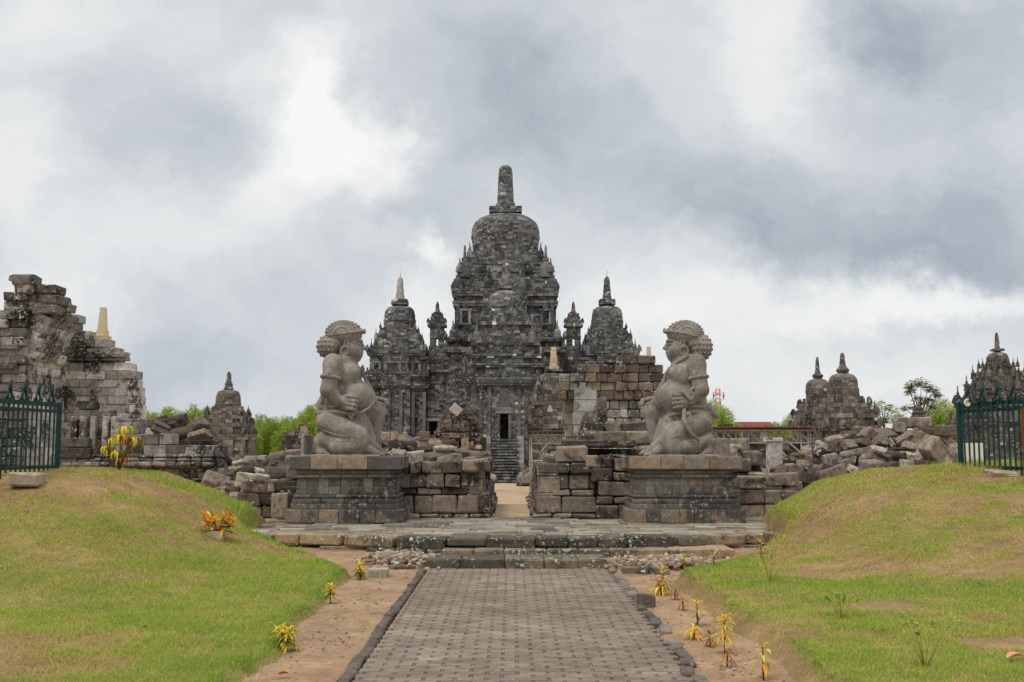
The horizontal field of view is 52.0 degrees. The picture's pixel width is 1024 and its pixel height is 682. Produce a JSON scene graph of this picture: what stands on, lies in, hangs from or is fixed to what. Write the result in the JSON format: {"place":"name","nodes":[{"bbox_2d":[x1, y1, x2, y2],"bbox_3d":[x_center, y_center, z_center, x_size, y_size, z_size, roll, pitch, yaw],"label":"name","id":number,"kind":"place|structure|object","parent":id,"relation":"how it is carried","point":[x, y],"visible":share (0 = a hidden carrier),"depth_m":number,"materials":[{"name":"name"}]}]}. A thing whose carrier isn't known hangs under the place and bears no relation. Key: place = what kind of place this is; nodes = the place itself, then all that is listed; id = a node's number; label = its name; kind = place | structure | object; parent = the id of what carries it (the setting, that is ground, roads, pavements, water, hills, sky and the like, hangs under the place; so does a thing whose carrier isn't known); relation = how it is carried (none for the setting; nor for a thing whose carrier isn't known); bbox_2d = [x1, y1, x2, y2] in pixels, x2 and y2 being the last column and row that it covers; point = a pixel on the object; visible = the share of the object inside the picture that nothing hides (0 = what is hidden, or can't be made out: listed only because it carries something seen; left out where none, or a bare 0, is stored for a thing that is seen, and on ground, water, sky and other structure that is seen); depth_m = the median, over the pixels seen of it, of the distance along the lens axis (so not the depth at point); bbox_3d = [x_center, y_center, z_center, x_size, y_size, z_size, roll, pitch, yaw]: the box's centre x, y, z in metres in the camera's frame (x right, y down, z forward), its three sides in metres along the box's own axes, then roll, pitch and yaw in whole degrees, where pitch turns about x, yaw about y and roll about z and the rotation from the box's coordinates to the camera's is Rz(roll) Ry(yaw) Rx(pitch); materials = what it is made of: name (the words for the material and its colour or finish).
{"place":"outdoors","nodes":[
{"label":"outdoors","id":0,"kind":"place"},
{"bbox_2d":[0,464,352,681],"bbox_3d":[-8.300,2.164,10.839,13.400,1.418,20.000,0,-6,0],"label":"lawn","id":1,"kind":"structure","parent":0,"point":[71,489],"depth_m":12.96,"materials":[{"name":"plant"}]},
{"bbox_2d":[8,472,45,486],"bbox_3d":[-7.159,2.031,15.472,0.446,0.214,0.451,1,-6,-12],"label":"concrete block","id":2,"kind":"object","parent":1,"relation":"on","point":[24,479],"depth_m":15.27,"materials":[{"name":"concrete"}]},
{"bbox_2d":[0,380,61,478],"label":"iron fence","id":3,"kind":"object","parent":1,"relation":"on","point":[22,401],"visible":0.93,"depth_m":16.44,"materials":[{"name":"metal"}]},
{"bbox_2d":[96,426,142,468],"bbox_3d":[-6.551,1.788,17.512,0.704,0.740,0.508,0,-6,0],"label":"croton plant","id":4,"kind":"object","parent":1,"relation":"on","point":[127,440],"visible":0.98,"depth_m":17.48,"materials":[{"name":"yellow plant"}]},
{"bbox_2d":[197,509,239,536],"bbox_3d":[-4.237,2.654,15.254,0.624,0.458,0.593,0,-6,0],"label":"croton plant","id":5,"kind":"object","parent":1,"relation":"on","point":[209,513],"visible":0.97,"depth_m":15.20,"materials":[{"name":"orange plant"}]},
{"bbox_2d":[280,424,306,450],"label":"ruined wall","id":6,"kind":"structure","parent":0,"point":[289,440],"depth_m":51.79,"materials":[{"name":"stone"}]},
{"bbox_2d":[353,549,441,570],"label":"gravel","id":7,"kind":"structure","parent":0,"point":[401,557],"depth_m":15.10,"materials":[{"name":"gravel"}]},
{"bbox_2d":[263,483,576,520],"bbox_3d":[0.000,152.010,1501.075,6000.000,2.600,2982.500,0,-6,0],"label":"courtyard ground","id":8,"kind":"structure","parent":0,"point":[512,502],"depth_m":29.81,"materials":[{"name":"soil"}]},
{"bbox_2d":[0,274,146,466],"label":"ruined shrine","id":9,"kind":"object","parent":8,"relation":"on","point":[41,328],"visible":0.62,"depth_m":29.70,"materials":[{"name":"stone"}]},
{"bbox_2d":[60,401,228,482],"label":"carved wall","id":10,"kind":"structure","parent":8,"relation":"on","point":[167,453],"depth_m":24.14,"materials":[{"name":"stone"}]},
{"bbox_2d":[151,419,171,433],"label":"stone block","id":11,"kind":"object","parent":10,"relation":"on","point":[158,427],"depth_m":25.12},
{"bbox_2d":[167,427,190,439],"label":"stone block","id":12,"kind":"object","parent":10,"relation":"on","point":[182,432],"depth_m":25.09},
{"bbox_2d":[154,416,218,444],"bbox_3d":[-8.131,2.331,25.983,1.914,0.961,1.287,0,-6,0],"label":"rubble","id":13,"kind":"object","parent":10,"relation":"on","point":[207,441],"visible":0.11,"depth_m":25.46,"materials":[{"name":"grey stone"}]},
{"bbox_2d":[167,413,189,428],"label":"stone block","id":14,"kind":"object","parent":13,"relation":"on","point":[179,420],"depth_m":25.79,"materials":[{"name":"stone"}]},
{"bbox_2d":[185,416,209,431],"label":"stone block","id":15,"kind":"object","parent":13,"relation":"on","point":[196,423],"depth_m":25.86,"materials":[{"name":"stone"}]},
{"bbox_2d":[187,428,210,442],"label":"stone block","id":16,"kind":"object","parent":10,"relation":"on","point":[198,435],"depth_m":25.13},
{"bbox_2d":[178,403,199,467],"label":"feathery tree","id":17,"kind":"object","parent":8,"relation":"on","point":[191,414],"visible":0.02,"depth_m":114.06,"materials":[{"name":"green plant"}]},
{"bbox_2d":[201,372,257,459],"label":"shrine","id":18,"kind":"object","parent":8,"relation":"on","point":[230,419],"visible":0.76,"depth_m":66.66,"materials":[{"name":"stone"}]},
{"bbox_2d":[227,458,284,505],"bbox_3d":[-6.036,3.362,24.824,2.723,1.480,6.675,1,-6,-11],"label":"rubble","id":19,"kind":"object","parent":8,"relation":"on","point":[267,465],"visible":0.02,"depth_m":25.99,"materials":[{"name":"grey stone"}]},
{"bbox_2d":[201,470,230,487],"bbox_3d":[-6.462,3.064,22.926,0.567,0.301,0.354,22,-38,-19],"label":"stone block","id":20,"kind":"object","parent":19,"relation":"on","point":[212,479],"depth_m":22.78,"materials":[{"name":"stone"}]},
{"bbox_2d":[267,451,285,461],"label":"stone block","id":21,"kind":"object","parent":19,"relation":"on","point":[279,455],"depth_m":26.98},
{"bbox_2d":[252,431,263,467],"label":"feathery tree","id":22,"kind":"object","parent":8,"relation":"on","point":[259,442],"visible":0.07,"depth_m":111.34,"materials":[{"name":"green plant"}]},
{"bbox_2d":[237,467,296,517],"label":"stone wall","id":23,"kind":"structure","parent":8,"relation":"on","point":[260,492],"depth_m":20.61,"materials":[{"name":"stone"}]},
{"bbox_2d":[234,472,269,487],"bbox_3d":[-5.147,2.773,20.829,0.648,0.310,0.351,7,-6,-5],"label":"stone block","id":24,"kind":"object","parent":23,"relation":"on","point":[240,476],"depth_m":20.67,"materials":[{"name":"stone"}]},
{"bbox_2d":[263,466,286,478],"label":"stone block","id":25,"kind":"object","parent":23,"relation":"on","point":[276,472],"depth_m":21.14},
{"bbox_2d":[255,416,281,467],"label":"feathery tree","id":26,"kind":"object","parent":8,"relation":"on","point":[267,434],"visible":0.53,"depth_m":113.26,"materials":[{"name":"green plant"}]},
{"bbox_2d":[270,419,292,452],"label":"feathery tree","id":27,"kind":"object","parent":8,"relation":"on","point":[288,427],"visible":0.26,"depth_m":111.30,"materials":[{"name":"green plant"}]},
{"bbox_2d":[295,404,320,439],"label":"feathery tree","id":28,"kind":"object","parent":8,"relation":"on","point":[312,429],"visible":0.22,"depth_m":112.31,"materials":[{"name":"green plant"}]},
{"bbox_2d":[380,431,441,445],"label":"ruined wall","id":29,"kind":"structure","parent":8,"relation":"on","point":[424,437],"depth_m":32.86,"materials":[{"name":"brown stone"}]},
{"bbox_2d":[400,456,497,517],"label":"stone wall","id":30,"kind":"structure","parent":8,"relation":"on","point":[462,487],"depth_m":20.18,"materials":[{"name":"stone"}]},
{"bbox_2d":[406,450,423,462],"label":"stone block","id":31,"kind":"object","parent":30,"relation":"on","point":[415,456],"depth_m":22.02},
{"bbox_2d":[423,452,444,460],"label":"stone block","id":32,"kind":"object","parent":30,"relation":"on","point":[431,456],"depth_m":22.10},
{"bbox_2d":[382,445,490,480],"bbox_3d":[-1.857,2.826,24.171,2.793,0.879,4.012,0,-6,0],"label":"rubble","id":33,"kind":"object","parent":30,"relation":"on","point":[409,448],"visible":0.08,"depth_m":25.39,"materials":[{"name":"grey stone"}]},
{"bbox_2d":[429,445,456,454],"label":"stone block","id":34,"kind":"object","parent":33,"relation":"on","point":[446,449],"depth_m":25.13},
{"bbox_2d":[436,453,461,461],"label":"stone block","id":35,"kind":"object","parent":30,"relation":"on","point":[454,457],"depth_m":22.03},
{"bbox_2d":[430,401,486,450],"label":"ruined shrine","id":36,"kind":"object","parent":8,"relation":"on","point":[464,433],"visible":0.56,"depth_m":46.28,"materials":[{"name":"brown stone"}]},
{"bbox_2d":[442,433,468,449],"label":"doorway","id":37,"kind":"structure","parent":36,"relation":"in","point":[445,436],"depth_m":45.49,"materials":[{"name":"brown stone"}]},
{"bbox_2d":[361,165,641,482],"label":"temple","id":38,"kind":"structure","parent":8,"relation":"on","point":[489,358],"depth_m":96.73,"materials":[{"name":"stone"}]},
{"bbox_2d":[524,431,563,491],"bbox_3d":[1.461,4.848,41.549,1.980,2.632,4.350,0,-6,0],"label":"steel shelter","id":39,"kind":"object","parent":8,"relation":"on","point":[550,434],"visible":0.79,"depth_m":39.85,"materials":[{"name":"metal"}]},
{"bbox_2d":[524,347,573,463],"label":"shrine","id":40,"kind":"object","parent":8,"relation":"on","point":[545,410],"visible":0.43,"depth_m":48.86,"materials":[{"name":"stone"}]},
{"bbox_2d":[525,397,649,518],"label":"stone wall","id":41,"kind":"structure","parent":8,"relation":"on","point":[577,478],"depth_m":20.31,"materials":[{"name":"stone"}]},
{"bbox_2d":[602,431,625,447],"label":"stone block","id":42,"kind":"structure","parent":41,"relation":"on","point":[619,437],"depth_m":21.38,"materials":[{"name":"stone"}]},
{"bbox_2d":[709,406,734,436],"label":"feathery tree","id":43,"kind":"object","parent":8,"relation":"on","point":[724,419],"visible":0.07,"depth_m":114.04,"materials":[{"name":"green plant"}]},
{"bbox_2d":[735,422,772,449],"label":"house","id":44,"kind":"structure","parent":8,"relation":"on","point":[748,424],"depth_m":152.46,"materials":[{"name":"paint"}]},
{"bbox_2d":[708,426,819,455],"bbox_3d":[8.963,4.595,39.816,4.071,2.716,4.850,0,-6,0],"label":"steel shelter","id":45,"kind":"object","parent":8,"relation":"on","point":[771,430],"visible":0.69,"depth_m":37.84,"materials":[{"name":"metal"}]},
{"bbox_2d":[734,458,799,516],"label":"stone wall","id":46,"kind":"structure","parent":8,"relation":"on","point":[754,493],"depth_m":20.55,"materials":[{"name":"stone"}]},
{"bbox_2d":[769,462,786,472],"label":"stone block","id":47,"kind":"object","parent":46,"relation":"on","point":[779,468],"depth_m":21.76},
{"bbox_2d":[763,438,782,471],"bbox_3d":[6.187,3.060,24.819,0.407,1.545,0.340,0,-6,0],"label":"stone post","id":48,"kind":"object","parent":8,"relation":"on","point":[774,451],"visible":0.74,"depth_m":24.73,"materials":[{"name":"stone"}]},
{"bbox_2d":[762,455,811,491],"bbox_3d":[6.325,3.179,24.679,2.123,1.224,4.908,-2,-6,15],"label":"rubble","id":49,"kind":"object","parent":8,"relation":"on","point":[804,464],"visible":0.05,"depth_m":24.14,"materials":[{"name":"grey stone"}]},
{"bbox_2d":[738,450,762,471],"bbox_3d":[4.958,2.594,23.358,1.037,0.748,1.486,0,-6,0],"label":"rubble","id":50,"kind":"object","parent":49,"relation":"on","point":[756,468],"visible":0.05,"depth_m":22.72,"materials":[{"name":"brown stone"}]},
{"bbox_2d":[730,438,749,450],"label":"stone block","id":51,"kind":"object","parent":50,"relation":"on","point":[744,443],"depth_m":23.25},
{"bbox_2d":[741,452,761,465],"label":"stone block","id":52,"kind":"object","parent":50,"relation":"on","point":[755,458],"depth_m":22.39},
{"bbox_2d":[799,472,818,487],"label":"stone block","id":53,"kind":"object","parent":49,"relation":"on","point":[806,479],"depth_m":22.21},
{"bbox_2d":[787,357,828,443],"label":"shrine","id":54,"kind":"object","parent":8,"relation":"on","point":[817,386],"visible":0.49,"depth_m":65.40,"materials":[{"name":"stone"}]},
{"bbox_2d":[807,353,883,443],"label":"shrine","id":55,"kind":"object","parent":8,"relation":"on","point":[844,409],"visible":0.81,"depth_m":59.72,"materials":[{"name":"stone"}]},
{"bbox_2d":[807,428,923,479],"bbox_3d":[8.370,2.560,23.111,3.962,1.339,3.372,0,-6,0],"label":"rubble","id":56,"kind":"object","parent":8,"relation":"on","point":[815,466],"visible":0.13,"depth_m":23.02,"materials":[{"name":"grey stone"}]},
{"bbox_2d":[819,463,847,479],"bbox_3d":[6.572,2.699,21.447,0.505,0.268,0.316,-25,-12,26],"label":"stone block","id":57,"kind":"object","parent":56,"relation":"on","point":[839,469],"depth_m":21.32,"materials":[{"name":"stone"}]},
{"bbox_2d":[823,434,844,447],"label":"stone block","id":58,"kind":"object","parent":56,"relation":"on","point":[834,440],"depth_m":23.80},
{"bbox_2d":[840,439,859,450],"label":"stone block","id":59,"kind":"object","parent":56,"relation":"on","point":[847,444],"depth_m":23.42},
{"bbox_2d":[852,438,876,447],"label":"stone block","id":60,"kind":"object","parent":56,"relation":"on","point":[862,442],"depth_m":23.30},
{"bbox_2d":[857,426,872,440],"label":"stone block","id":61,"kind":"object","parent":56,"relation":"on","point":[864,433],"depth_m":24.00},
{"bbox_2d":[858,459,884,470],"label":"stone block","id":62,"kind":"object","parent":56,"relation":"on","point":[865,464],"depth_m":21.18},
{"bbox_2d":[864,449,889,462],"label":"stone block","id":63,"kind":"object","parent":56,"relation":"on","point":[876,454],"depth_m":21.90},
{"bbox_2d":[871,434,887,447],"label":"stone block","id":64,"kind":"object","parent":56,"relation":"on","point":[880,440],"depth_m":23.38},
{"bbox_2d":[870,427,897,443],"bbox_3d":[8.479,2.158,23.938,0.500,0.250,0.388,-1,26,-25],"label":"stone block","id":65,"kind":"object","parent":56,"relation":"on","point":[885,432],"depth_m":23.87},
{"bbox_2d":[886,450,906,462],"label":"stone block","id":66,"kind":"object","parent":56,"relation":"on","point":[896,456],"depth_m":21.85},
{"bbox_2d":[892,421,907,435],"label":"stone block","id":67,"kind":"object","parent":56,"relation":"on","point":[899,428],"depth_m":23.99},
{"bbox_2d":[895,430,913,446],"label":"stone block","id":68,"kind":"object","parent":56,"relation":"on","point":[907,435],"depth_m":23.38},
{"bbox_2d":[896,416,931,428],"bbox_3d":[9.395,1.907,24.531,0.682,0.286,0.530,0,-6,0],"label":"stone block","id":69,"kind":"object","parent":56,"relation":"on","point":[914,422],"depth_m":24.29,"materials":[{"name":"stone"}]},
{"bbox_2d":[910,404,925,416],"bbox_3d":[9.551,1.655,24.657,0.380,0.340,0.380,0,-6,0],"label":"stone finial","id":70,"kind":"object","parent":69,"relation":"on","point":[918,411],"visible":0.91,"depth_m":24.56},
{"bbox_2d":[910,431,928,443],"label":"stone block","id":71,"kind":"object","parent":56,"relation":"on","point":[918,437],"depth_m":23.23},
{"bbox_2d":[918,434,953,463],"bbox_3d":[8.651,2.274,21.480,0.633,0.422,0.431,48,-13,-16],"label":"stone block","id":72,"kind":"object","parent":56,"relation":"on","point":[932,448],"depth_m":21.30,"materials":[{"name":"stone"}]},
{"bbox_2d":[941,436,957,446],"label":"stone block","id":73,"kind":"object","parent":56,"relation":"on","point":[947,440],"depth_m":23.30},
{"bbox_2d":[934,425,956,436],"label":"stone block","id":74,"kind":"object","parent":73,"relation":"on","point":[945,430],"depth_m":23.17,"materials":[{"name":"stone"}]},
{"bbox_2d":[871,399,906,427],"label":"leafy tree","id":75,"kind":"object","parent":8,"relation":"on","point":[884,419],"visible":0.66,"depth_m":89.33,"materials":[{"name":"green plant"}]},
{"bbox_2d":[898,377,943,415],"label":"leafy tree","id":76,"kind":"object","parent":8,"relation":"on","point":[926,400],"visible":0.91,"depth_m":69.94,"materials":[{"name":"green plant"}]},
{"bbox_2d":[926,400,950,427],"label":"feathery tree","id":77,"kind":"object","parent":8,"relation":"on","point":[937,417],"visible":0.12,"depth_m":115.17,"materials":[{"name":"green plant"}]},
{"bbox_2d":[947,333,1023,462],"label":"shrine","id":78,"kind":"object","parent":8,"relation":"on","point":[1001,369],"visible":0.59,"depth_m":62.80,"materials":[{"name":"stone"}]},
{"bbox_2d":[0,0,1023,429],"label":"sky","id":79,"kind":"structure","parent":0,"point":[796,182],"materials":[{"name":"grey"}]},
{"bbox_2d":[241,543,794,681],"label":"ground","id":80,"kind":"structure","parent":0,"point":[314,667],"depth_m":10.05,"materials":[{"name":"soil"}]},
{"bbox_2d":[270,622,300,652],"bbox_3d":[-1.937,2.548,8.996,0.299,0.273,0.238,-4,-7,36],"label":"croton plant","id":81,"kind":"object","parent":80,"relation":"on","point":[285,639],"visible":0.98,"depth_m":8.97,"materials":[{"name":"yellow plant"}]},
{"bbox_2d":[353,561,367,579],"bbox_3d":[-1.995,3.024,13.765,0.206,0.271,0.253,4,-7,-37],"label":"croton plant","id":82,"kind":"object","parent":80,"relation":"on","point":[359,566],"visible":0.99,"depth_m":13.74,"materials":[{"name":"yellow plant"}]},
{"bbox_2d":[368,567,388,577],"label":"stone block","id":83,"kind":"object","parent":80,"relation":"on","point":[378,572],"depth_m":13.96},
{"bbox_2d":[336,568,425,681],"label":"kerb","id":84,"kind":"structure","parent":80,"relation":"on","point":[354,666],"depth_m":9.68,"materials":[{"name":"stone"}]},
{"bbox_2d":[252,516,776,574],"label":"stone terrace","id":85,"kind":"structure","parent":80,"relation":"on","point":[517,542],"depth_m":16.20,"materials":[{"name":"stone"}]},
{"bbox_2d":[271,493,288,518],"bbox_3d":[-4.372,3.104,19.790,0.321,0.493,0.145,0,-6,-2],"label":"stone block","id":86,"kind":"object","parent":85,"relation":"on","point":[279,504],"depth_m":19.73,"materials":[{"name":"stone"}]},
{"bbox_2d":[285,456,409,522],"bbox_3d":[-3.011,2.745,19.575,2.126,1.198,1.444,0,-6,0],"label":"pedestal","id":87,"kind":"object","parent":85,"relation":"on","point":[348,489],"visible":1,"depth_m":18.95,"materials":[{"name":"stone"}]},
{"bbox_2d":[300,320,389,455],"bbox_3d":[-3.088,0.890,19.763,1.553,2.594,1.375,0,-6,0],"label":"guardian statue","id":88,"kind":"object","parent":87,"relation":"on","point":[350,412],"visible":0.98,"depth_m":19.38,"materials":[{"name":"stone"}]},
{"bbox_2d":[621,456,745,522],"bbox_3d":[3.134,2.745,19.575,2.124,1.198,1.447,0,-6,0],"label":"pedestal","id":89,"kind":"object","parent":85,"relation":"on","point":[681,489],"visible":0.99,"depth_m":18.95,"materials":[{"name":"stone"}]},
{"bbox_2d":[639,320,729,455],"bbox_3d":[3.199,0.890,19.765,1.588,2.594,1.372,0,-6,0],"label":"guardian statue","id":90,"kind":"object","parent":89,"relation":"on","point":[679,413],"visible":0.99,"depth_m":19.32,"materials":[{"name":"stone"}]},
{"bbox_2d":[256,564,784,681],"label":"pebbles","id":91,"kind":"object","parent":80,"relation":"on","point":[335,637],"visible":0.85,"depth_m":9.42,"materials":[{"name":"gravel"}]},
{"bbox_2d":[636,593,655,607],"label":"stone block","id":92,"kind":"object","parent":80,"relation":"on","point":[648,600],"depth_m":11.41,"materials":[{"name":"stone"}]},
{"bbox_2d":[609,567,708,681],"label":"kerb","id":93,"kind":"structure","parent":80,"relation":"on","point":[688,664],"depth_m":9.37,"materials":[{"name":"stone"}]},
{"bbox_2d":[683,623,703,641],"bbox_3d":[1.644,2.662,9.503,0.207,0.189,0.201,0,-6,0],"label":"croton plant","id":94,"kind":"object","parent":80,"relation":"on","point":[692,633],"visible":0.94,"depth_m":9.50,"materials":[{"name":"yellow plant"}]},
{"bbox_2d":[710,609,739,651],"bbox_3d":[1.789,2.482,8.930,0.270,0.394,0.265,3,-6,-26],"label":"croton plant","id":95,"kind":"object","parent":80,"relation":"on","point":[724,629],"visible":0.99,"depth_m":8.90,"materials":[{"name":"yellow plant"}]},
{"bbox_2d":[718,648,738,668],"bbox_3d":[1.701,2.528,8.354,0.176,0.202,0.150,0,-6,0],"label":"withered seedling","id":96,"kind":"object","parent":80,"relation":"on","point":[727,657],"visible":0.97,"depth_m":8.35,"materials":[{"name":"brown plant"}]},
{"bbox_2d":[749,642,776,680],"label":"croton plant","id":97,"kind":"object","parent":80,"relation":"on","point":[764,669],"visible":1,"depth_m":7.89,"materials":[{"name":"yellow plant"}]},
{"bbox_2d":[352,568,693,681],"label":"path","id":98,"kind":"structure","parent":0,"point":[521,625],"depth_m":9.75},
{"bbox_2d":[558,347,666,453],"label":"ruined wall","id":99,"kind":"structure","parent":0,"point":[580,389],"depth_m":31.05,"materials":[{"name":"stone"}]},
{"bbox_2d":[583,553,734,572],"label":"gravel","id":100,"kind":"structure","parent":0,"point":[673,560],"depth_m":14.89,"materials":[{"name":"gravel"}]},
{"bbox_2d":[648,577,671,595],"bbox_3d":[1.744,2.922,12.372,0.295,0.250,0.305,0,-6,0],"label":"croton plant","id":101,"kind":"object","parent":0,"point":[661,590],"visible":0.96,"depth_m":12.35,"materials":[{"name":"yellow plant"}]},
{"bbox_2d":[715,424,819,460],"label":"stone wall","id":102,"kind":"structure","parent":0,"point":[786,447],"depth_m":43.81,"materials":[{"name":"stone"}]},
{"bbox_2d":[672,451,1023,681],"bbox_3d":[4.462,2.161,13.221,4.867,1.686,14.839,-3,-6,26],"label":"grass","id":103,"kind":"structure","parent":0,"point":[834,652],"depth_m":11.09,"materials":[{"name":"plant"}]},
{"bbox_2d":[759,544,792,582],"bbox_3d":[2.905,2.523,11.823,0.445,0.438,0.333,4,-7,-38],"label":"sapling","id":104,"kind":"object","parent":103,"relation":"on","point":[773,559],"visible":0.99,"depth_m":11.83,"materials":[{"name":"green plant"}]},
{"bbox_2d":[822,588,862,616],"bbox_3d":[3.048,2.402,9.600,0.358,0.304,0.291,2,-6,-16],"label":"sapling","id":105,"kind":"object","parent":103,"relation":"on","point":[836,596],"visible":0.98,"depth_m":9.57,"materials":[{"name":"green plant"}]},
{"bbox_2d":[893,609,967,665],"bbox_3d":[2.991,2.121,7.470,0.522,0.444,0.352,0,-6,0],"label":"sapling","id":106,"kind":"object","parent":103,"relation":"on","point":[919,633],"visible":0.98,"depth_m":7.47,"materials":[{"name":"green plant"}]},
{"bbox_2d":[963,443,983,461],"bbox_3d":[8.103,2.134,18.490,0.430,0.670,0.044,0,-6,0],"label":"white board","id":107,"kind":"object","parent":103,"relation":"on","point":[976,450],"visible":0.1,"depth_m":18.49,"materials":[{"name":"paint"}]},
{"bbox_2d":[956,380,1023,475],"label":"iron fence","id":108,"kind":"object","parent":103,"relation":"on","point":[960,410],"visible":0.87,"depth_m":16.46,"materials":[{"name":"metal"}]},
{"bbox_2d":[983,469,1018,476],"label":"concrete block","id":109,"kind":"object","parent":103,"relation":"on","point":[998,473],"depth_m":15.69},
{"bbox_2d":[1020,408,1023,471],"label":"rusty post","id":110,"kind":"object","parent":103,"relation":"on","point":[1022,419],"visible":1,"depth_m":15.14,"materials":[{"name":"metal"}]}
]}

